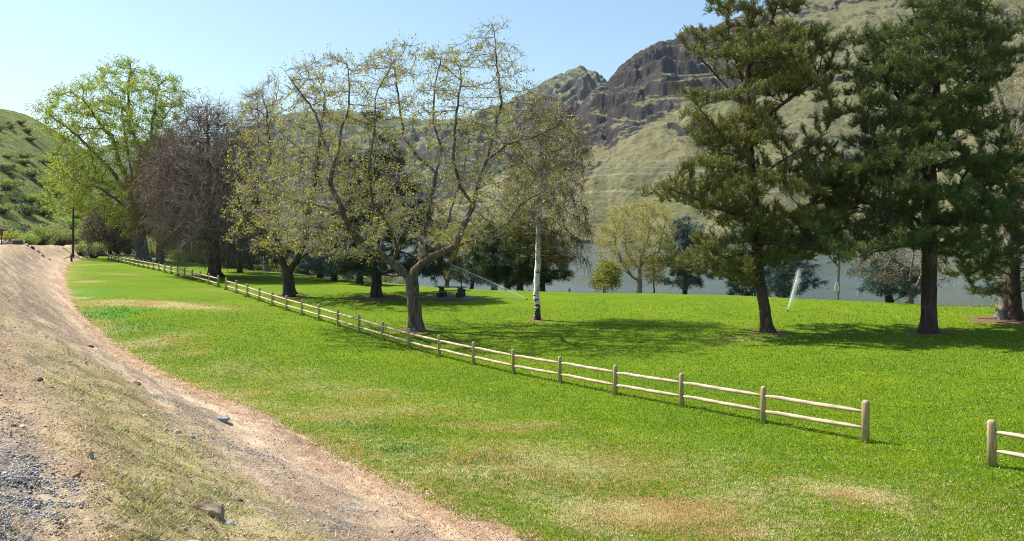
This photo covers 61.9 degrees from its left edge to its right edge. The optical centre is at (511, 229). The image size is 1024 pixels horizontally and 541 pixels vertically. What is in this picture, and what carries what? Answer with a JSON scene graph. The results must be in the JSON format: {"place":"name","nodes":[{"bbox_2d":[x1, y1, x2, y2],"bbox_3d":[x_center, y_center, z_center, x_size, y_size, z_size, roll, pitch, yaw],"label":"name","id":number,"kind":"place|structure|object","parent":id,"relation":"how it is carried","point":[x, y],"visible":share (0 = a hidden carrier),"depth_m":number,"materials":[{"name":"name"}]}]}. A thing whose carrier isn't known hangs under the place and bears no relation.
{"place":"outdoors","nodes":[
{"label":"outdoors","id":0,"kind":"place"},
{"bbox_2d":[0,109,298,249],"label":"green hillside","id":1,"kind":"structure","parent":0,"point":[14,141],"depth_m":247.38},
{"bbox_2d":[0,123,9,130],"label":"shrub","id":2,"kind":"object","parent":1,"relation":"on","point":[2,126],"visible":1,"depth_m":268.38,"materials":[{"name":"green plant"}]},
{"bbox_2d":[0,202,13,213],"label":"shrub","id":3,"kind":"object","parent":1,"relation":"on","point":[6,207],"visible":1,"depth_m":196.04,"materials":[{"name":"green plant"}]},
{"bbox_2d":[0,163,15,171],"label":"shrub","id":4,"kind":"object","parent":1,"relation":"on","point":[11,167],"visible":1,"depth_m":225.85,"materials":[{"name":"green plant"}]},
{"bbox_2d":[0,190,15,198],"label":"shrub","id":5,"kind":"object","parent":1,"relation":"on","point":[1,196],"visible":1,"depth_m":207.28,"materials":[{"name":"green plant"}]},
{"bbox_2d":[2,123,14,128],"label":"shrub","id":6,"kind":"object","parent":1,"relation":"on","point":[11,125],"visible":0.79,"depth_m":276.98,"materials":[{"name":"green plant"}]},
{"bbox_2d":[0,152,17,158],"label":"shrub","id":7,"kind":"object","parent":1,"relation":"on","point":[5,155],"visible":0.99,"depth_m":241.19,"materials":[{"name":"green plant"}]},
{"bbox_2d":[0,177,27,190],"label":"shrub","id":8,"kind":"object","parent":1,"relation":"on","point":[5,185],"visible":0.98,"depth_m":213.37,"materials":[{"name":"green plant"}]},
{"bbox_2d":[9,197,19,201],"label":"shrub","id":9,"kind":"object","parent":1,"relation":"on","point":[13,199],"visible":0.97,"depth_m":209.17,"materials":[{"name":"green plant"}]},
{"bbox_2d":[15,118,27,124],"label":"shrub","id":10,"kind":"object","parent":1,"relation":"on","point":[23,121],"visible":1,"depth_m":293.47,"materials":[{"name":"green plant"}]},
{"bbox_2d":[15,157,36,164],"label":"shrub","id":11,"kind":"object","parent":1,"relation":"on","point":[21,161],"visible":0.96,"depth_m":244.86,"materials":[{"name":"green plant"}]},
{"bbox_2d":[11,150,43,158],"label":"shrub","id":12,"kind":"object","parent":1,"relation":"on","point":[27,155],"visible":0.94,"depth_m":250.60,"materials":[{"name":"green plant"}]},
{"bbox_2d":[13,203,42,215],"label":"shrub","id":13,"kind":"object","parent":1,"relation":"on","point":[25,210],"visible":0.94,"depth_m":204.99,"materials":[{"name":"green plant"}]},
{"bbox_2d":[21,126,35,132],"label":"shrub","id":14,"kind":"object","parent":1,"relation":"on","point":[26,129],"visible":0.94,"depth_m":287.99,"materials":[{"name":"green plant"}]},
{"bbox_2d":[17,194,41,202],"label":"shrub","id":15,"kind":"object","parent":1,"relation":"on","point":[33,197],"visible":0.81,"depth_m":214.43,"materials":[{"name":"green plant"}]},
{"bbox_2d":[21,134,40,141],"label":"shrub","id":16,"kind":"object","parent":1,"relation":"on","point":[29,138],"visible":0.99,"depth_m":276.26,"materials":[{"name":"green plant"}]},
{"bbox_2d":[16,167,47,177],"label":"shrub","id":17,"kind":"object","parent":1,"relation":"on","point":[28,171],"visible":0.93,"depth_m":234.26,"materials":[{"name":"green plant"}]},
{"bbox_2d":[29,193,55,199],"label":"shrub","id":18,"kind":"object","parent":1,"relation":"on","point":[42,196],"visible":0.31,"depth_m":220.55,"materials":[{"name":"green plant"}]},
{"bbox_2d":[33,157,53,162],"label":"shrub","id":19,"kind":"object","parent":1,"relation":"on","point":[44,160],"visible":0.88,"depth_m":261.61,"materials":[{"name":"green plant"}]},
{"bbox_2d":[31,204,59,215],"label":"shrub","id":20,"kind":"object","parent":1,"relation":"on","point":[44,212],"visible":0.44,"depth_m":212.60,"materials":[{"name":"green plant"}]},
{"bbox_2d":[38,154,56,162],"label":"shrub","id":21,"kind":"object","parent":1,"relation":"on","point":[47,157],"visible":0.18,"depth_m":267.01,"materials":[{"name":"green plant"}]},
{"bbox_2d":[38,177,57,188],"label":"shrub","id":22,"kind":"object","parent":1,"relation":"on","point":[44,183],"visible":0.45,"depth_m":233.83,"materials":[{"name":"green plant"}]},
{"bbox_2d":[47,188,66,195],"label":"shrub","id":23,"kind":"object","parent":1,"relation":"on","point":[59,192],"visible":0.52,"depth_m":232.94,"materials":[{"name":"green plant"}]},
{"bbox_2d":[51,218,84,229],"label":"shrub","id":24,"kind":"object","parent":1,"relation":"on","point":[76,222],"visible":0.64,"depth_m":212.45,"materials":[{"name":"green plant"}]},
{"bbox_2d":[69,211,85,218],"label":"shrub","id":25,"kind":"object","parent":1,"relation":"on","point":[79,216],"visible":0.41,"depth_m":224.24,"materials":[{"name":"green plant"}]},
{"bbox_2d":[87,109,464,231],"bbox_3d":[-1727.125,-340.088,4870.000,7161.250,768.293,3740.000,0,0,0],"label":"distant ridge","id":26,"kind":"structure","parent":0,"point":[422,122],"depth_m":4433.03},
{"bbox_2d":[0,0,779,148],"label":"sky","id":27,"kind":"structure","parent":0,"point":[217,45],"materials":[{"name":"blue"}]},
{"bbox_2d":[179,65,607,228],"bbox_3d":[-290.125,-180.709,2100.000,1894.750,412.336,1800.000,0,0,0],"label":"peak hill","id":28,"kind":"structure","parent":0,"point":[578,84],"depth_m":1677.82,"materials":[{"name":"stone"}]},
{"bbox_2d":[429,218,478,287],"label":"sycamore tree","id":29,"kind":"object","parent":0,"point":[448,279],"visible":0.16,"depth_m":77.40,"materials":[{"name":"green plant"}]},
{"bbox_2d":[0,244,1023,540],"bbox_3d":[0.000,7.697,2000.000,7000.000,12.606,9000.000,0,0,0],"label":"ground","id":30,"kind":"structure","parent":0,"point":[58,284],"depth_m":22.19,"materials":[{"name":"plant"}]},
{"bbox_2d":[0,228,2,244],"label":"sign post","id":31,"kind":"object","parent":30,"relation":"on","point":[1,232],"visible":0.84,"depth_m":83.94,"materials":[{"name":"brown wood"}]},
{"bbox_2d":[0,231,21,241],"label":"shrub","id":32,"kind":"object","parent":30,"relation":"on","point":[7,236],"visible":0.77,"depth_m":108.09,"materials":[{"name":"yellow plant"}]},
{"bbox_2d":[0,221,30,239],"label":"shrub","id":33,"kind":"object","parent":30,"relation":"on","point":[26,227],"visible":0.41,"depth_m":122.33,"materials":[{"name":"green plant"}]},
{"bbox_2d":[11,239,21,244],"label":"boulder","id":34,"kind":"object","parent":30,"relation":"on","point":[16,241],"visible":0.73,"depth_m":88.74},
{"bbox_2d":[17,230,40,244],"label":"shrub","id":35,"kind":"object","parent":30,"relation":"on","point":[27,237],"visible":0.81,"depth_m":112.20,"materials":[{"name":"green plant"}]},
{"bbox_2d":[34,376,42,381],"bbox_3d":[-5.899,1.883,10.635,0.097,0.091,0.103,0,0,43],"label":"rock","id":36,"kind":"object","parent":30,"relation":"on","point":[39,379],"visible":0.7,"depth_m":10.62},
{"bbox_2d":[23,221,61,244],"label":"shrub","id":37,"kind":"object","parent":30,"relation":"on","point":[44,239],"visible":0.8,"depth_m":123.91,"materials":[{"name":"green plant"}]},
{"bbox_2d":[42,225,78,245],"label":"shrub","id":38,"kind":"object","parent":30,"relation":"on","point":[61,236],"visible":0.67,"depth_m":129.25,"materials":[{"name":"green plant"}]},
{"bbox_2d":[64,254,72,261],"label":"gate rail","id":39,"kind":"object","parent":30,"relation":"on","point":[71,257],"visible":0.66,"depth_m":103.90,"materials":[{"name":"brown wood"}]},
{"bbox_2d":[72,207,73,257],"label":"utility pole","id":40,"kind":"object","parent":30,"relation":"on","point":[73,231],"visible":0.83,"depth_m":111.90,"materials":[{"name":"brown wood"}]},
{"bbox_2d":[65,227,83,244],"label":"shrub","id":41,"kind":"object","parent":30,"relation":"on","point":[75,239],"visible":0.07,"depth_m":199.67,"materials":[{"name":"green plant"}]},
{"bbox_2d":[72,472,80,477],"bbox_3d":[-3.296,1.870,6.451,0.067,0.064,0.054,-6,-4,-14],"label":"rock","id":42,"kind":"object","parent":30,"relation":"on","point":[75,474],"visible":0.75,"depth_m":6.44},
{"bbox_2d":[68,241,97,256],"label":"shrub","id":43,"kind":"object","parent":30,"relation":"on","point":[79,247],"visible":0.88,"depth_m":121.46,"materials":[{"name":"green plant"}]},
{"bbox_2d":[74,221,103,243],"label":"bush","id":44,"kind":"object","parent":30,"relation":"on","point":[82,233],"visible":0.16,"depth_m":148.98,"materials":[{"name":"green plant"}]},
{"bbox_2d":[75,243,103,257],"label":"shrub","id":45,"kind":"object","parent":30,"relation":"on","point":[92,255],"visible":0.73,"depth_m":123.69,"materials":[{"name":"green plant"}]},
{"bbox_2d":[87,453,93,458],"bbox_3d":[-3.507,1.889,7.097,0.058,0.054,0.037,0,-5,-11],"label":"rock","id":46,"kind":"object","parent":30,"relation":"on","point":[90,455],"visible":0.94,"depth_m":7.09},
{"bbox_2d":[92,241,112,255],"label":"bush","id":47,"kind":"object","parent":30,"relation":"on","point":[102,247],"visible":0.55,"depth_m":134.67,"materials":[{"name":"green plant"}]},
{"bbox_2d":[75,202,135,255],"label":"bare bush","id":48,"kind":"object","parent":30,"relation":"on","point":[95,234],"visible":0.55,"depth_m":137.77,"materials":[{"name":"brown plant"}]},
{"bbox_2d":[24,53,200,260],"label":"cottonwood tree","id":49,"kind":"object","parent":30,"relation":"on","point":[126,129],"visible":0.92,"depth_m":116.85,"materials":[{"name":"green plant"}]},
{"bbox_2d":[107,244,127,254],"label":"bush","id":50,"kind":"object","parent":30,"relation":"on","point":[118,252],"visible":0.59,"depth_m":139.54,"materials":[{"name":"green plant"}]},
{"bbox_2d":[131,234,155,256],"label":"bush","id":51,"kind":"object","parent":30,"relation":"on","point":[151,250],"visible":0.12,"depth_m":149.17,"materials":[{"name":"green plant"}]},
{"bbox_2d":[114,253,201,261],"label":"rail fence","id":52,"kind":"object","parent":30,"relation":"on","point":[150,255],"visible":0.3,"depth_m":119.54,"materials":[{"name":"brown wood"}]},
{"bbox_2d":[118,123,200,263],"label":"tree","id":53,"kind":"object","parent":30,"relation":"on","point":[131,191],"visible":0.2,"depth_m":106.73,"materials":[{"name":"brown plant"}]},
{"bbox_2d":[108,253,218,285],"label":"rail fence","id":54,"kind":"object","parent":30,"relation":"on","point":[170,270],"visible":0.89,"depth_m":82.17,"materials":[{"name":"brown wood"}]},
{"bbox_2d":[165,245,202,262],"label":"bush","id":55,"kind":"object","parent":30,"relation":"on","point":[193,260],"visible":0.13,"depth_m":120.39,"materials":[{"name":"green plant"}]},
{"bbox_2d":[125,87,285,279],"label":"bare tree","id":56,"kind":"object","parent":30,"relation":"on","point":[205,237],"visible":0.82,"depth_m":76.77,"materials":[{"name":"brown plant"}]},
{"bbox_2d":[195,500,224,520],"bbox_3d":[-2.596,2.443,7.304,0.278,0.269,0.237,-3,-2,5],"label":"rock","id":57,"kind":"object","parent":30,"relation":"on","point":[214,509],"visible":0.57,"depth_m":7.23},
{"bbox_2d":[216,415,229,422],"bbox_3d":[-6.142,4.027,18.039,0.337,0.174,0.253,4,-6,-15],"label":"rock","id":58,"kind":"object","parent":30,"relation":"on","point":[224,418],"visible":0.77,"depth_m":17.96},
{"bbox_2d":[223,520,235,524],"bbox_3d":[-2.411,2.497,7.245,0.132,0.057,0.088,8,-6,-19],"label":"rock","id":59,"kind":"object","parent":30,"relation":"on","point":[229,522],"visible":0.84,"depth_m":7.23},
{"bbox_2d":[204,254,254,267],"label":"bush","id":60,"kind":"object","parent":30,"relation":"on","point":[224,263],"visible":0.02,"depth_m":99.71,"materials":[{"name":"green plant"}]},
{"bbox_2d":[205,160,275,272],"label":"spruce tree","id":61,"kind":"object","parent":30,"relation":"on","point":[258,261],"visible":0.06,"depth_m":87.73,"materials":[{"name":"green plant"}]},
{"bbox_2d":[0,281,513,540],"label":"gravel","id":62,"kind":"structure","parent":30,"relation":"on","point":[8,517],"depth_m":6.72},
{"bbox_2d":[230,78,287,271],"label":"bare tree","id":63,"kind":"object","parent":30,"relation":"on","point":[266,266],"visible":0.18,"depth_m":104.64,"materials":[{"name":"grey plant"}]},
{"bbox_2d":[224,237,297,269],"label":"bush","id":64,"kind":"object","parent":30,"relation":"on","point":[258,257],"visible":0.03,"depth_m":125.17,"materials":[{"name":"green plant"}]},
{"bbox_2d":[232,185,294,269],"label":"spruce tree","id":65,"kind":"object","parent":30,"relation":"on","point":[275,261],"visible":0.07,"depth_m":96.04,"materials":[{"name":"green plant"}]},
{"bbox_2d":[254,257,279,271],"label":"bush","id":66,"kind":"object","parent":30,"relation":"on","point":[270,266],"visible":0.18,"depth_m":117.72,"materials":[{"name":"green plant"}]},
{"bbox_2d":[0,272,536,540],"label":"dry grass","id":67,"kind":"structure","parent":30,"relation":"on","point":[141,491],"depth_m":8.16,"materials":[{"name":"plant"}]},
{"bbox_2d":[257,240,313,271],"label":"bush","id":68,"kind":"object","parent":30,"relation":"on","point":[289,257],"visible":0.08,"depth_m":115.29,"materials":[{"name":"green plant"}]},
{"bbox_2d":[219,63,361,296],"bbox_3d":[-15.944,-3.538,61.013,11.095,17.223,11.207,0,0,0],"label":"walnut tree","id":69,"kind":"object","parent":30,"relation":"on","point":[289,289],"visible":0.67,"depth_m":60.76,"materials":[{"name":"green plant"}]},
{"bbox_2d":[287,253,315,275],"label":"bush","id":70,"kind":"object","parent":30,"relation":"on","point":[298,271],"visible":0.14,"depth_m":111.67,"materials":[{"name":"green plant"}]},
{"bbox_2d":[285,210,335,277],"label":"spruce tree","id":71,"kind":"object","parent":30,"relation":"on","point":[304,264],"visible":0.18,"depth_m":81.44,"materials":[{"name":"green plant"}]},
{"bbox_2d":[308,225,351,280],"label":"spruce tree","id":72,"kind":"object","parent":30,"relation":"on","point":[320,267],"visible":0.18,"depth_m":75.61,"materials":[{"name":"green plant"}]},
{"bbox_2d":[337,274,368,279],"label":"bush","id":73,"kind":"object","parent":30,"relation":"on","point":[350,278],"visible":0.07,"depth_m":103.70,"materials":[{"name":"green plant"}]},
{"bbox_2d":[331,236,387,283],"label":"spruce tree","id":74,"kind":"object","parent":30,"relation":"on","point":[359,279],"visible":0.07,"depth_m":71.52,"materials":[{"name":"green plant"}]},
{"bbox_2d":[341,266,403,282],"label":"bush","id":75,"kind":"object","parent":30,"relation":"on","point":[386,279],"visible":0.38,"depth_m":98.97,"materials":[{"name":"green plant"}]},
{"bbox_2d":[308,109,460,297],"bbox_3d":[-8.823,-1.940,61.013,10.751,13.772,10.169,0,0,0],"label":"spruce tree","id":76,"kind":"object","parent":30,"relation":"on","point":[377,271],"visible":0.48,"depth_m":60.10,"materials":[{"name":"green plant"}]},
{"bbox_2d":[389,276,404,283],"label":"bush","id":77,"kind":"object","parent":30,"relation":"on","point":[400,281],"visible":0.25,"depth_m":96.84,"materials":[{"name":"green plant"}]},
{"bbox_2d":[231,14,582,331],"bbox_3d":[-5.751,-2.918,44.466,19.043,16.615,13.006,0,0,0],"label":"walnut tree","id":78,"kind":"object","parent":30,"relation":"on","point":[415,322],"visible":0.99,"depth_m":43.40,"materials":[{"name":"green plant"}]},
{"bbox_2d":[426,295,478,299],"bbox_3d":[-4.189,4.815,60.200,3.200,0.060,2.200,0,0,14],"label":"concrete pad","id":79,"kind":"object","parent":30,"relation":"on","point":[454,297],"visible":0.86,"depth_m":59.75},
{"bbox_2d":[432,286,469,297],"bbox_3d":[-4.289,4.435,60.200,2.300,0.782,1.730,0,0,14],"label":"picnic table","id":80,"kind":"object","parent":79,"relation":"on","point":[441,292],"visible":0.98,"depth_m":60.19,"materials":[{"name":"grey paint"}]},
{"bbox_2d":[457,281,464,297],"bbox_3d":[-3.515,4.229,59.203,0.510,1.250,0.405,0,0,0],"label":"park grill","id":81,"kind":"object","parent":79,"relation":"on","point":[461,290],"visible":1,"depth_m":59.17,"materials":[{"name":"metal"}]},
{"bbox_2d":[446,253,489,288],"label":"pine tree","id":82,"kind":"object","parent":30,"relation":"on","point":[458,274],"visible":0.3,"depth_m":75.27,"materials":[{"name":"green plant"}]},
{"bbox_2d":[460,222,517,289],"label":"juniper tree","id":83,"kind":"object","parent":30,"relation":"on","point":[484,265],"visible":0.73,"depth_m":70.32,"materials":[{"name":"green plant"}]},
{"bbox_2d":[452,265,527,299],"bbox_3d":[-1.952,3.350,58.099,6.126,3.290,1.684,0,0,-14],"label":"lawn sprinkler","id":84,"kind":"object","parent":30,"relation":"on","point":[488,280],"visible":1,"depth_m":58.05,"materials":[{"name":"liquid"}]},
{"bbox_2d":[488,229,534,289],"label":"juniper tree","id":85,"kind":"object","parent":30,"relation":"on","point":[507,287],"visible":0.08,"depth_m":72.18,"materials":[{"name":"green plant"}]},
{"bbox_2d":[497,213,547,290],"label":"juniper tree","id":86,"kind":"object","parent":30,"relation":"on","point":[521,280],"visible":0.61,"depth_m":68.21,"materials":[{"name":"green plant"}]},
{"bbox_2d":[517,228,575,290],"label":"juniper tree","id":87,"kind":"object","parent":30,"relation":"on","point":[552,275],"visible":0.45,"depth_m":68.66,"materials":[{"name":"green plant"}]},
{"bbox_2d":[225,278,869,442],"bbox_3d":[-6.943,4.703,41.882,0.178,2.035,54.815,0,0,-33],"label":"rail fence","id":88,"kind":"object","parent":30,"relation":"on","point":[865,412],"visible":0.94,"depth_m":26.08,"materials":[{"name":"brown wood"}]},
{"bbox_2d":[493,89,602,319],"bbox_3d":[1.957,-1.553,48.405,6.331,13.505,6.034,0,0,0],"label":"birch tree","id":89,"kind":"object","parent":30,"relation":"on","point":[538,232],"visible":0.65,"depth_m":48.06,"materials":[{"name":"green plant"}]},
{"bbox_2d":[601,284,609,292],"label":"grill","id":90,"kind":"object","parent":30,"relation":"on","point":[604,286],"visible":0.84,"depth_m":65.80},
{"bbox_2d":[587,257,624,292],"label":"weeping shrub tree","id":91,"kind":"object","parent":30,"relation":"on","point":[604,273],"visible":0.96,"depth_m":67.62,"materials":[{"name":"green plant"}]},
{"bbox_2d":[592,196,678,292],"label":"sycamore tree","id":92,"kind":"object","parent":30,"relation":"on","point":[647,244],"visible":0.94,"depth_m":69.60,"materials":[{"name":"green plant"}]},
{"bbox_2d":[640,254,667,292],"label":"sapling","id":93,"kind":"object","parent":30,"relation":"on","point":[649,268],"visible":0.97,"depth_m":66.83,"materials":[{"name":"green plant"}]},
{"bbox_2d":[658,212,713,293],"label":"spruce tree","id":94,"kind":"object","parent":30,"relation":"on","point":[683,239],"visible":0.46,"depth_m":71.61,"materials":[{"name":"green plant"}]},
{"bbox_2d":[724,224,773,296],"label":"spruce tree","id":95,"kind":"object","parent":30,"relation":"on","point":[740,290],"visible":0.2,"depth_m":69.97,"materials":[{"name":"green plant"}]},
{"bbox_2d":[637,0,868,332],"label":"pine tree","id":96,"kind":"object","parent":30,"relation":"on","point":[788,71],"visible":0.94,"depth_m":41.23,"materials":[{"name":"green plant"}]},
{"bbox_2d":[744,230,831,297],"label":"spruce tree","id":97,"kind":"object","parent":30,"relation":"on","point":[782,286],"visible":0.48,"depth_m":67.03,"materials":[{"name":"green plant"}]},
{"bbox_2d":[834,282,838,290],"bbox_3d":[22.837,4.352,59.989,0.340,1.298,0.049,0,0,0],"label":"marker flag","id":98,"kind":"object","parent":30,"relation":"on","point":[836,287],"visible":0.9,"depth_m":59.97,"materials":[{"name":"white plastic"}]},
{"bbox_2d":[784,196,895,299],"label":"brush tree","id":99,"kind":"object","parent":30,"relation":"on","point":[836,264],"visible":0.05,"depth_m":91.89,"materials":[{"name":"green plant"}]},
{"bbox_2d":[844,251,920,302],"bbox_3d":[27.035,3.311,59.561,6.602,4.316,6.112,0,0,0],"label":"spruce tree","id":100,"kind":"object","parent":30,"relation":"on","point":[887,292],"visible":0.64,"depth_m":59.38,"materials":[{"name":"green plant"}]},
{"bbox_2d":[852,241,956,303],"bbox_3d":[26.514,2.624,57.995,7.891,5.103,6.608,0,0,0],"label":"brown tree","id":101,"kind":"object","parent":30,"relation":"on","point":[909,296],"visible":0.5,"depth_m":57.88,"materials":[{"name":"grey plant"}]},
{"bbox_2d":[791,0,1023,333],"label":"pine tree","id":102,"kind":"object","parent":30,"relation":"on","point":[873,167],"visible":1,"depth_m":39.09,"materials":[{"name":"green plant"}]},
{"bbox_2d":[937,125,1023,320],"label":"pine tree","id":103,"kind":"object","parent":30,"relation":"on","point":[983,266],"visible":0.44,"depth_m":45.22,"materials":[{"name":"green plant"}]},
{"bbox_2d":[973,0,1023,319],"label":"budding tree","id":104,"kind":"object","parent":30,"relation":"on","point":[1001,312],"visible":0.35,"depth_m":46.41,"materials":[{"name":"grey plant"}]},
{"bbox_2d":[987,419,1023,466],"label":"rail fence","id":105,"kind":"object","parent":30,"relation":"on","point":[992,433],"visible":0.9,"depth_m":16.50,"materials":[{"name":"brown wood"}]},
{"bbox_2d":[70,258,1023,540],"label":"lawn grass","id":106,"kind":"structure","parent":0,"point":[880,520],"depth_m":19.75,"materials":[{"name":"plant"}]},
{"bbox_2d":[123,232,1023,307],"bbox_3d":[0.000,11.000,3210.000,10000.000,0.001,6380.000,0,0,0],"label":"lake","id":107,"kind":"structure","parent":0,"point":[953,294],"depth_m":169.64,"materials":[{"name":"liquid"}]},
{"bbox_2d":[136,301,1014,540],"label":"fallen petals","id":108,"kind":"object","parent":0,"point":[675,442],"visible":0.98,"depth_m":17.15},
{"bbox_2d":[405,0,1023,242],"bbox_3d":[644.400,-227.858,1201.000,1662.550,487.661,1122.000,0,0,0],"label":"canyon hillside","id":109,"kind":"structure","parent":0,"point":[631,106],"depth_m":931.04,"materials":[{"name":"plant"}]},
{"bbox_2d":[566,149,863,160],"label":"power line","id":110,"kind":"object","parent":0,"point":[679,160],"visible":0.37,"depth_m":573.89,"materials":[{"name":"metal"}]}
]}

